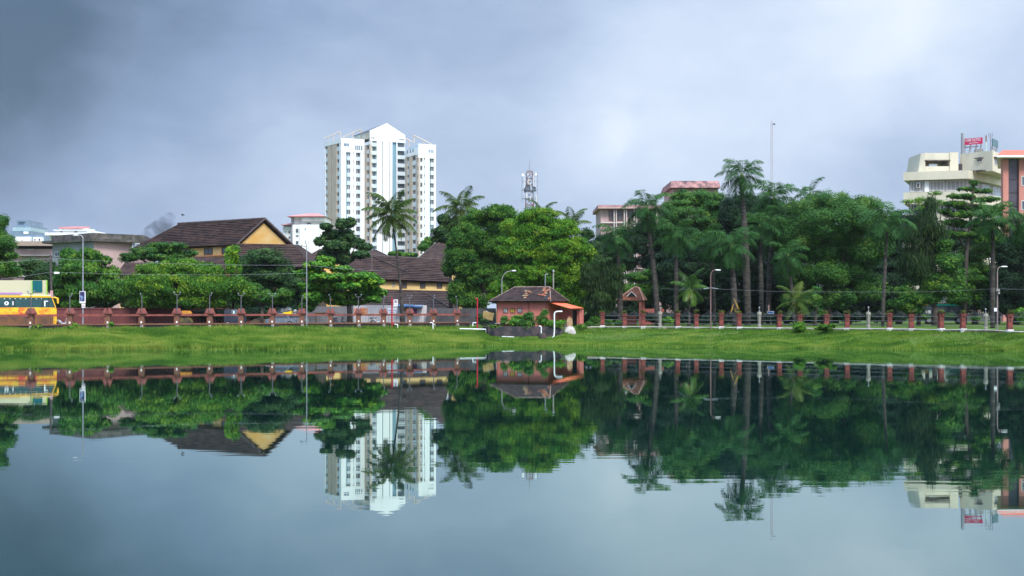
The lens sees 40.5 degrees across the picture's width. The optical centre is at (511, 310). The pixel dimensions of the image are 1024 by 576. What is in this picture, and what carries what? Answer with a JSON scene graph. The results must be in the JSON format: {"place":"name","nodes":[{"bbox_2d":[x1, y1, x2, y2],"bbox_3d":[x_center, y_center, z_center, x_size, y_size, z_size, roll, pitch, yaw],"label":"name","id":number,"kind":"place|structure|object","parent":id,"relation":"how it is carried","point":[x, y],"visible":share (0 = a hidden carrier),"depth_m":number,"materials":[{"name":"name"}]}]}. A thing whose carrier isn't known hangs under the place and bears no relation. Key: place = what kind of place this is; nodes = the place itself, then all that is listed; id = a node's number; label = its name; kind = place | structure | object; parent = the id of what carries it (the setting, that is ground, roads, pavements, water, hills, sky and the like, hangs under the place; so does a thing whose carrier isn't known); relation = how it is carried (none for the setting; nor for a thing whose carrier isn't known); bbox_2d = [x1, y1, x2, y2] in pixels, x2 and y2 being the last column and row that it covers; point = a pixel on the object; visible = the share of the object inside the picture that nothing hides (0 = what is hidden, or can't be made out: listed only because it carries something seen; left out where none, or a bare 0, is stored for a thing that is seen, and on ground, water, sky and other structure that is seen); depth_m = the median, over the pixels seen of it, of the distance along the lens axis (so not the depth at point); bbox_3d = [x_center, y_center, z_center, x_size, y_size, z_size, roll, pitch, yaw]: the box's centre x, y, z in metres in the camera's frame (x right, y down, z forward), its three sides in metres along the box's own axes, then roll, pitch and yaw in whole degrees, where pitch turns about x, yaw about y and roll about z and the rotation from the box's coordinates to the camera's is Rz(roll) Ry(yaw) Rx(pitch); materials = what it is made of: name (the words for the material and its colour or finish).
{"place":"outdoors","nodes":[
{"label":"outdoors","id":0,"kind":"place"},
{"bbox_2d":[10,220,47,240],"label":"office block","id":1,"kind":"structure","parent":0,"point":[25,227],"depth_m":626.00,"materials":[{"name":"blue glass"}]},
{"bbox_2d":[10,241,52,294],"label":"building","id":2,"kind":"structure","parent":0,"point":[39,250],"depth_m":216.00,"materials":[{"name":"beige paint"}]},
{"bbox_2d":[15,235,49,240],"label":"white house","id":3,"kind":"structure","parent":0,"point":[32,238],"depth_m":420.81,"materials":[{"name":"paint"}]},
{"bbox_2d":[45,227,101,240],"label":"white building","id":4,"kind":"structure","parent":0,"point":[70,230],"depth_m":352.00,"materials":[{"name":"paint"}]},
{"bbox_2d":[42,233,153,307],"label":"flat roofed building","id":5,"kind":"structure","parent":0,"point":[113,246],"depth_m":187.97,"materials":[{"name":"grey paint"}]},
{"bbox_2d":[118,262,149,307],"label":"tiled house","id":6,"kind":"structure","parent":0,"point":[127,269],"depth_m":173.53,"materials":[{"name":"paint"}]},
{"bbox_2d":[282,214,333,252],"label":"apartment block","id":7,"kind":"structure","parent":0,"point":[303,229],"depth_m":400.99,"materials":[{"name":"white paint"}]},
{"bbox_2d":[324,123,435,256],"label":"apartment tower","id":8,"kind":"structure","parent":0,"point":[381,161],"depth_m":522.21,"materials":[{"name":"white paint"}]},
{"bbox_2d":[346,255,456,307],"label":"tiled warehouse","id":9,"kind":"structure","parent":0,"point":[424,281],"depth_m":200.53,"materials":[{"name":"tile"}]},
{"bbox_2d":[419,242,459,307],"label":"hipped house","id":10,"kind":"structure","parent":0,"point":[434,250],"depth_m":220.72,"materials":[{"name":"ceramic"}]},
{"bbox_2d":[0,346,1023,575],"bbox_3d":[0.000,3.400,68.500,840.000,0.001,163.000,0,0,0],"label":"water","id":11,"kind":"structure","parent":0,"point":[550,461],"depth_m":31.00,"materials":[{"name":"liquid"}]},
{"bbox_2d":[0,0,1023,307],"label":"sky","id":12,"kind":"structure","parent":0,"point":[131,117],"materials":[{"name":"grey"}]},
{"bbox_2d":[0,312,1023,351],"bbox_3d":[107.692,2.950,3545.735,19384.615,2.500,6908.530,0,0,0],"label":"ground","id":13,"kind":"structure","parent":0,"point":[952,325],"depth_m":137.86,"materials":[{"name":"green plant"}]},
{"bbox_2d":[0,213,24,279],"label":"leafy tree","id":14,"kind":"object","parent":13,"relation":"on","point":[9,267],"visible":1,"depth_m":151.38,"materials":[{"name":"green plant"}]},
{"bbox_2d":[18,257,58,289],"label":"leafy tree","id":15,"kind":"object","parent":13,"relation":"on","point":[32,267],"visible":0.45,"depth_m":159.19,"materials":[{"name":"green plant"}]},
{"bbox_2d":[73,235,85,323],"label":"street lamp","id":16,"kind":"object","parent":13,"relation":"on","point":[82,296],"visible":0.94,"depth_m":131.15,"materials":[{"name":"metal"}]},
{"bbox_2d":[52,247,129,307],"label":"leafy tree","id":17,"kind":"object","parent":13,"relation":"on","point":[106,284],"visible":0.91,"depth_m":149.44,"materials":[{"name":"green plant"}]},
{"bbox_2d":[46,270,139,307],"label":"leafy tree","id":18,"kind":"object","parent":13,"relation":"on","point":[103,304],"visible":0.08,"depth_m":157.05,"materials":[{"name":"green plant"}]},
{"bbox_2d":[57,308,250,323],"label":"compound wall","id":19,"kind":"structure","parent":13,"relation":"on","point":[114,319],"depth_m":146.93,"materials":[{"name":"red paint"}]},
{"bbox_2d":[117,241,199,263],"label":"layered tree","id":20,"kind":"object","parent":13,"relation":"on","point":[156,251],"visible":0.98,"depth_m":158.12,"materials":[{"name":"green plant"}]},
{"bbox_2d":[121,255,252,317],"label":"leafy tree","id":21,"kind":"object","parent":13,"relation":"on","point":[194,283],"visible":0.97,"depth_m":145.30,"materials":[{"name":"green plant"}]},
{"bbox_2d":[132,217,325,322],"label":"tiled hall","id":22,"kind":"structure","parent":13,"relation":"on","point":[211,240],"depth_m":176.83,"materials":[{"name":"tile"}]},
{"bbox_2d":[223,244,242,308],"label":"creeper column","id":23,"kind":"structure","parent":13,"relation":"on","point":[232,262],"depth_m":147.50,"materials":[{"name":"green plant"}]},
{"bbox_2d":[0,308,469,328],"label":"railing fence","id":24,"kind":"object","parent":13,"relation":"on","point":[108,314],"visible":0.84,"depth_m":137.36,"materials":[{"name":"stone"}]},
{"bbox_2d":[236,282,294,322],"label":"leafy tree","id":25,"kind":"object","parent":13,"relation":"on","point":[282,296],"visible":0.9,"depth_m":146.56,"materials":[{"name":"green plant"}]},
{"bbox_2d":[239,247,303,308],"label":"leafy tree","id":26,"kind":"object","parent":13,"relation":"on","point":[269,269],"visible":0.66,"depth_m":154.81,"materials":[{"name":"green plant"}]},
{"bbox_2d":[240,278,312,309],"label":"leafy tree","id":27,"kind":"object","parent":13,"relation":"on","point":[296,302],"visible":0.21,"depth_m":156.66,"materials":[{"name":"green plant"}]},
{"bbox_2d":[293,255,388,321],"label":"almond tree","id":28,"kind":"object","parent":13,"relation":"on","point":[366,284],"visible":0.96,"depth_m":146.34,"materials":[{"name":"green plant"}]},
{"bbox_2d":[313,216,372,305],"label":"leafy tree","id":29,"kind":"object","parent":13,"relation":"on","point":[341,243],"visible":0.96,"depth_m":169.09,"materials":[{"name":"green plant"}]},
{"bbox_2d":[305,305,426,322],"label":"painted wall","id":30,"kind":"structure","parent":13,"relation":"on","point":[370,309],"depth_m":164.09,"materials":[{"name":"paint"}]},
{"bbox_2d":[361,189,417,321],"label":"coconut palm","id":31,"kind":"object","parent":13,"relation":"on","point":[394,220],"visible":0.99,"depth_m":157.57,"materials":[{"name":"green plant"}]},
{"bbox_2d":[388,236,433,256],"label":"leafy tree","id":32,"kind":"object","parent":13,"relation":"on","point":[426,244],"visible":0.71,"depth_m":258.81,"materials":[{"name":"green plant"}]},
{"bbox_2d":[430,213,459,307],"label":"leafy tree","id":33,"kind":"object","parent":13,"relation":"on","point":[439,232],"visible":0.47,"depth_m":184.89,"materials":[{"name":"green plant"}]},
{"bbox_2d":[432,185,484,306],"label":"coconut palm","id":34,"kind":"object","parent":13,"relation":"on","point":[466,204],"visible":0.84,"depth_m":177.59,"materials":[{"name":"green plant"}]},
{"bbox_2d":[427,308,495,324],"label":"grey wall","id":35,"kind":"structure","parent":13,"relation":"on","point":[471,317],"depth_m":164.00,"materials":[{"name":"grey concrete"}]},
{"bbox_2d":[440,203,524,307],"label":"tree","id":36,"kind":"object","parent":13,"relation":"on","point":[470,243],"visible":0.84,"depth_m":169.05,"materials":[{"name":"green plant"}]},
{"bbox_2d":[507,315,523,325],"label":"shrub","id":37,"kind":"object","parent":13,"relation":"on","point":[513,320],"visible":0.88,"depth_m":142.50,"materials":[{"name":"green plant"}]},
{"bbox_2d":[483,326,563,336],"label":"retaining wall","id":38,"kind":"structure","parent":13,"relation":"on","point":[513,331],"depth_m":141.82,"materials":[{"name":"stone"}]},
{"bbox_2d":[515,311,536,328],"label":"shrub","id":39,"kind":"object","parent":13,"relation":"on","point":[528,320],"visible":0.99,"depth_m":142.08,"materials":[{"name":"green plant"}]},
{"bbox_2d":[522,161,537,208],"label":"cell tower","id":40,"kind":"structure","parent":13,"relation":"on","point":[527,189],"depth_m":313.70,"materials":[{"name":"metal"}]},
{"bbox_2d":[489,286,583,325],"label":"pink house","id":41,"kind":"structure","parent":13,"relation":"on","point":[535,300],"depth_m":147.31,"materials":[{"name":"paint"}]},
{"bbox_2d":[485,206,598,311],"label":"tree","id":42,"kind":"object","parent":13,"relation":"on","point":[544,238],"visible":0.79,"depth_m":158.44,"materials":[{"name":"green plant"}]},
{"bbox_2d":[534,309,552,326],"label":"shrub","id":43,"kind":"object","parent":13,"relation":"on","point":[542,319],"visible":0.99,"depth_m":142.79,"materials":[{"name":"green plant"}]},
{"bbox_2d":[564,316,575,333],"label":"pedestal","id":44,"kind":"object","parent":13,"relation":"on","point":[569,328],"visible":0.95,"depth_m":142.30,"materials":[{"name":"stone"}]},
{"bbox_2d":[557,206,591,280],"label":"coconut palm","id":45,"kind":"object","parent":13,"relation":"on","point":[574,216],"visible":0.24,"depth_m":199.61,"materials":[{"name":"green plant"}]},
{"bbox_2d":[578,227,612,323],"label":"leafy tree","id":46,"kind":"object","parent":13,"relation":"on","point":[588,234],"visible":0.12,"depth_m":171.62,"materials":[{"name":"green plant"}]},
{"bbox_2d":[578,257,625,325],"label":"bamboo clump","id":47,"kind":"object","parent":13,"relation":"on","point":[601,284],"visible":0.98,"depth_m":152.36,"materials":[{"name":"green plant"}]},
{"bbox_2d":[589,315,621,325],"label":"shrub","id":48,"kind":"object","parent":13,"relation":"on","point":[596,320],"visible":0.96,"depth_m":150.54,"materials":[{"name":"green plant"}]},
{"bbox_2d":[584,311,638,322],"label":"shrub","id":49,"kind":"object","parent":13,"relation":"on","point":[613,317],"visible":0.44,"depth_m":160.09,"materials":[{"name":"green plant"}]},
{"bbox_2d":[593,220,641,325],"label":"royal palm","id":50,"kind":"object","parent":13,"relation":"on","point":[615,243],"visible":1,"depth_m":152.73,"materials":[{"name":"green plant"}]},
{"bbox_2d":[592,222,658,322],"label":"leafy tree","id":51,"kind":"object","parent":13,"relation":"on","point":[630,263],"visible":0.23,"depth_m":186.40,"materials":[{"name":"green plant"}]},
{"bbox_2d":[616,287,646,324],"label":"gazebo","id":52,"kind":"object","parent":13,"relation":"on","point":[634,294],"visible":0.71,"depth_m":156.77,"materials":[{"name":"orange ceramic"}]},
{"bbox_2d":[610,263,660,308],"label":"leafy tree","id":53,"kind":"object","parent":13,"relation":"on","point":[638,278],"visible":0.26,"depth_m":176.66,"materials":[{"name":"green plant"}]},
{"bbox_2d":[620,189,672,325],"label":"royal palm","id":54,"kind":"object","parent":13,"relation":"on","point":[646,214],"visible":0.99,"depth_m":151.73,"materials":[{"name":"green plant"}]},
{"bbox_2d":[635,229,666,313],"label":"leafy tree","id":55,"kind":"object","parent":13,"relation":"on","point":[644,253],"visible":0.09,"depth_m":185.78,"materials":[{"name":"green plant"}]},
{"bbox_2d":[638,311,712,324],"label":"shrub","id":56,"kind":"object","parent":13,"relation":"on","point":[704,319],"visible":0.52,"depth_m":160.00,"materials":[{"name":"green plant"}]},
{"bbox_2d":[651,217,701,325],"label":"royal palm","id":57,"kind":"object","parent":13,"relation":"on","point":[674,244],"visible":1,"depth_m":150.75,"materials":[{"name":"green plant"}]},
{"bbox_2d":[647,246,730,315],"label":"leafy tree","id":58,"kind":"object","parent":13,"relation":"on","point":[690,264],"visible":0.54,"depth_m":170.38,"materials":[{"name":"green plant"}]},
{"bbox_2d":[670,268,708,325],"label":"young palm","id":59,"kind":"object","parent":13,"relation":"on","point":[690,292],"visible":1,"depth_m":150.33,"materials":[{"name":"green plant"}]},
{"bbox_2d":[653,188,732,253],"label":"leafy tree","id":60,"kind":"object","parent":13,"relation":"on","point":[683,204],"visible":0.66,"depth_m":180.19,"materials":[{"name":"green plant"}]},
{"bbox_2d":[691,223,732,325],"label":"royal palm","id":61,"kind":"object","parent":13,"relation":"on","point":[702,241],"visible":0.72,"depth_m":153.81,"materials":[{"name":"green plant"}]},
{"bbox_2d":[679,193,784,315],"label":"leafy tree","id":62,"kind":"object","parent":13,"relation":"on","point":[729,211],"visible":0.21,"depth_m":174.44,"materials":[{"name":"green plant"}]},
{"bbox_2d":[706,226,759,325],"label":"royal palm","id":63,"kind":"object","parent":13,"relation":"on","point":[732,250],"visible":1,"depth_m":149.73,"materials":[{"name":"green plant"}]},
{"bbox_2d":[714,158,765,324],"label":"royal palm","id":64,"kind":"object","parent":13,"relation":"on","point":[741,181],"visible":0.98,"depth_m":156.68,"materials":[{"name":"green plant"}]},
{"bbox_2d":[709,312,774,324],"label":"shrub","id":65,"kind":"object","parent":13,"relation":"on","point":[728,318],"visible":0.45,"depth_m":160.13,"materials":[{"name":"green plant"}]},
{"bbox_2d":[706,235,784,323],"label":"leafy tree","id":66,"kind":"object","parent":13,"relation":"on","point":[722,283],"visible":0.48,"depth_m":168.86,"materials":[{"name":"green plant"}]},
{"bbox_2d":[735,205,786,324],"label":"royal palm","id":67,"kind":"object","parent":13,"relation":"on","point":[760,240],"visible":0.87,"depth_m":158.74,"materials":[{"name":"green plant"}]},
{"bbox_2d":[747,179,803,324],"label":"royal palm","id":68,"kind":"object","parent":13,"relation":"on","point":[778,201],"visible":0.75,"depth_m":163.70,"materials":[{"name":"green plant"}]},
{"bbox_2d":[768,239,809,325],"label":"royal palm","id":69,"kind":"object","parent":13,"relation":"on","point":[788,260],"visible":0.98,"depth_m":154.71,"materials":[{"name":"green plant"}]},
{"bbox_2d":[776,281,814,321],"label":"young palm","id":70,"kind":"object","parent":13,"relation":"on","point":[794,309],"visible":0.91,"depth_m":149.94,"materials":[{"name":"green plant"}]},
{"bbox_2d":[587,326,1023,331],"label":"curb","id":71,"kind":"object","parent":13,"relation":"on","point":[813,328],"visible":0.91,"depth_m":132.45,"materials":[{"name":"grey concrete"}]},
{"bbox_2d":[588,307,1023,332],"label":"wire fence","id":72,"kind":"object","parent":13,"relation":"on","point":[1009,321],"visible":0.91,"depth_m":133.54,"materials":[{"name":"red"}]},
{"bbox_2d":[771,313,841,323],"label":"shrub","id":73,"kind":"object","parent":13,"relation":"on","point":[805,316],"visible":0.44,"depth_m":160.78,"materials":[{"name":"green plant"}]},
{"bbox_2d":[794,177,824,265],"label":"royal palm","id":74,"kind":"object","parent":13,"relation":"on","point":[803,189],"visible":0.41,"depth_m":185.93,"materials":[{"name":"green plant"}]},
{"bbox_2d":[802,286,823,325],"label":"leafy tree","id":75,"kind":"object","parent":13,"relation":"on","point":[815,297],"visible":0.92,"depth_m":151.93,"materials":[{"name":"green plant"}]},
{"bbox_2d":[814,322,837,331],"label":"shrub","id":76,"kind":"object","parent":13,"relation":"on","point":[826,327],"visible":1,"depth_m":131.82,"materials":[{"name":"green plant"}]},
{"bbox_2d":[766,188,898,323],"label":"mango tree","id":77,"kind":"object","parent":13,"relation":"on","point":[826,229],"visible":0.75,"depth_m":159.23,"materials":[{"name":"green plant"}]},
{"bbox_2d":[771,251,908,323],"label":"leafy tree","id":78,"kind":"object","parent":13,"relation":"on","point":[893,278],"visible":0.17,"depth_m":168.28,"materials":[{"name":"green plant"}]},
{"bbox_2d":[832,311,906,323],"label":"shrub","id":79,"kind":"object","parent":13,"relation":"on","point":[899,319],"visible":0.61,"depth_m":160.34,"materials":[{"name":"green plant"}]},
{"bbox_2d":[857,201,916,326],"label":"royal palm","id":80,"kind":"object","parent":13,"relation":"on","point":[886,226],"visible":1,"depth_m":145.84,"materials":[{"name":"green plant"}]},
{"bbox_2d":[874,208,928,323],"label":"leafy tree","id":81,"kind":"object","parent":13,"relation":"on","point":[894,255],"visible":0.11,"depth_m":170.52,"materials":[{"name":"green plant"}]},
{"bbox_2d":[900,191,946,323],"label":"leafy tree","id":82,"kind":"object","parent":13,"relation":"on","point":[908,201],"visible":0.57,"depth_m":176.45,"materials":[{"name":"green plant"}]},
{"bbox_2d":[885,239,966,324],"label":"leafy tree","id":83,"kind":"object","parent":13,"relation":"on","point":[949,279],"visible":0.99,"depth_m":149.65,"materials":[{"name":"green plant"}]},
{"bbox_2d":[895,193,956,325],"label":"casuarina tree","id":84,"kind":"object","parent":13,"relation":"on","point":[931,229],"visible":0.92,"depth_m":150.15,"materials":[{"name":"green plant"}]},
{"bbox_2d":[915,304,961,323],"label":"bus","id":85,"kind":"object","parent":13,"relation":"on","point":[956,309],"visible":0.45,"depth_m":171.98,"materials":[{"name":"teal paint"}]},
{"bbox_2d":[921,312,981,320],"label":"shrub","id":86,"kind":"object","parent":13,"relation":"on","point":[927,317],"visible":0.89,"depth_m":159.99,"materials":[{"name":"green plant"}]},
{"bbox_2d":[945,244,995,323],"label":"leafy tree","id":87,"kind":"object","parent":13,"relation":"on","point":[978,278],"visible":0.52,"depth_m":166.58,"materials":[{"name":"green plant"}]},
{"bbox_2d":[939,179,1003,324],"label":"layered tree","id":88,"kind":"object","parent":13,"relation":"on","point":[965,209],"visible":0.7,"depth_m":165.82,"materials":[{"name":"green plant"}]},
{"bbox_2d":[937,228,1011,323],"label":"leafy tree","id":89,"kind":"object","parent":13,"relation":"on","point":[957,244],"visible":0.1,"depth_m":176.39,"materials":[{"name":"green plant"}]},
{"bbox_2d":[964,199,1023,327],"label":"royal palm","id":90,"kind":"object","parent":13,"relation":"on","point":[990,227],"visible":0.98,"depth_m":133.78,"materials":[{"name":"green plant"}]},
{"bbox_2d":[974,222,1023,324],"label":"leafy tree","id":91,"kind":"object","parent":13,"relation":"on","point":[1010,279],"visible":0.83,"depth_m":163.87,"materials":[{"name":"green plant"}]},
{"bbox_2d":[993,203,1023,254],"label":"royal palm","id":92,"kind":"object","parent":13,"relation":"on","point":[1020,236],"visible":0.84,"depth_m":133.77,"materials":[{"name":"green plant"}]},
{"bbox_2d":[1013,307,1023,323],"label":"shrub","id":93,"kind":"object","parent":13,"relation":"on","point":[1020,319],"visible":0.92,"depth_m":126.90,"materials":[{"name":"green plant"}]},
{"bbox_2d":[593,181,720,312],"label":"pink office building","id":94,"kind":"structure","parent":0,"point":[612,216],"depth_m":231.00,"materials":[{"name":"paint"}]},
{"bbox_2d":[903,150,1000,320],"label":"office building","id":95,"kind":"structure","parent":0,"point":[948,174],"depth_m":228.09,"materials":[{"name":"grey concrete"}]},
{"bbox_2d":[930,181,943,190],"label":"window","id":96,"kind":"structure","parent":95,"relation":"in","point":[934,185],"depth_m":227.71,"materials":[{"name":"grey glass"}]},
{"bbox_2d":[947,180,963,190],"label":"window","id":97,"kind":"structure","parent":95,"relation":"in","point":[952,185],"depth_m":226.85,"materials":[{"name":"grey glass"}]},
{"bbox_2d":[964,137,982,152],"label":"rooftop sign","id":98,"kind":"object","parent":95,"relation":"on","point":[972,141],"visible":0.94,"depth_m":229.66,"materials":[{"name":"metal"}]},
{"bbox_2d":[997,150,1023,321],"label":"pink building","id":99,"kind":"structure","parent":0,"point":[1010,163],"depth_m":205.00,"materials":[{"name":"paint"}]},
{"label":"road","id":100,"kind":"structure","parent":0,"visible":0},
{"bbox_2d":[0,280,47,325],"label":"shed","id":101,"kind":"structure","parent":100,"relation":"on","point":[23,287],"depth_m":149.00,"materials":[{"name":"beige paint"}]},
{"bbox_2d":[0,294,58,325],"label":"bus","id":102,"kind":"object","parent":100,"relation":"on","point":[20,304],"visible":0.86,"depth_m":131.59,"materials":[{"name":"yellow metal"}]},
{"bbox_2d":[197,307,246,320],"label":"shrub","id":103,"kind":"object","parent":100,"relation":"on","point":[219,311],"visible":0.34,"depth_m":151.78,"materials":[{"name":"green plant"}]},
{"bbox_2d":[224,309,245,322],"bbox_3d":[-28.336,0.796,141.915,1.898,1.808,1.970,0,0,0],"label":"van","id":104,"kind":"object","parent":100,"relation":"on","point":[230,319],"visible":0.41,"depth_m":141.00,"materials":[{"name":"metal"}]},
{"bbox_2d":[245,306,298,320],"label":"shrub","id":105,"kind":"object","parent":100,"relation":"on","point":[255,310],"visible":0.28,"depth_m":152.03,"materials":[{"name":"green plant"}]},
{"bbox_2d":[265,316,295,322],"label":"parked car","id":106,"kind":"object","parent":100,"relation":"on","point":[283,319],"visible":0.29,"depth_m":145.50,"materials":[{"name":"white metal"}]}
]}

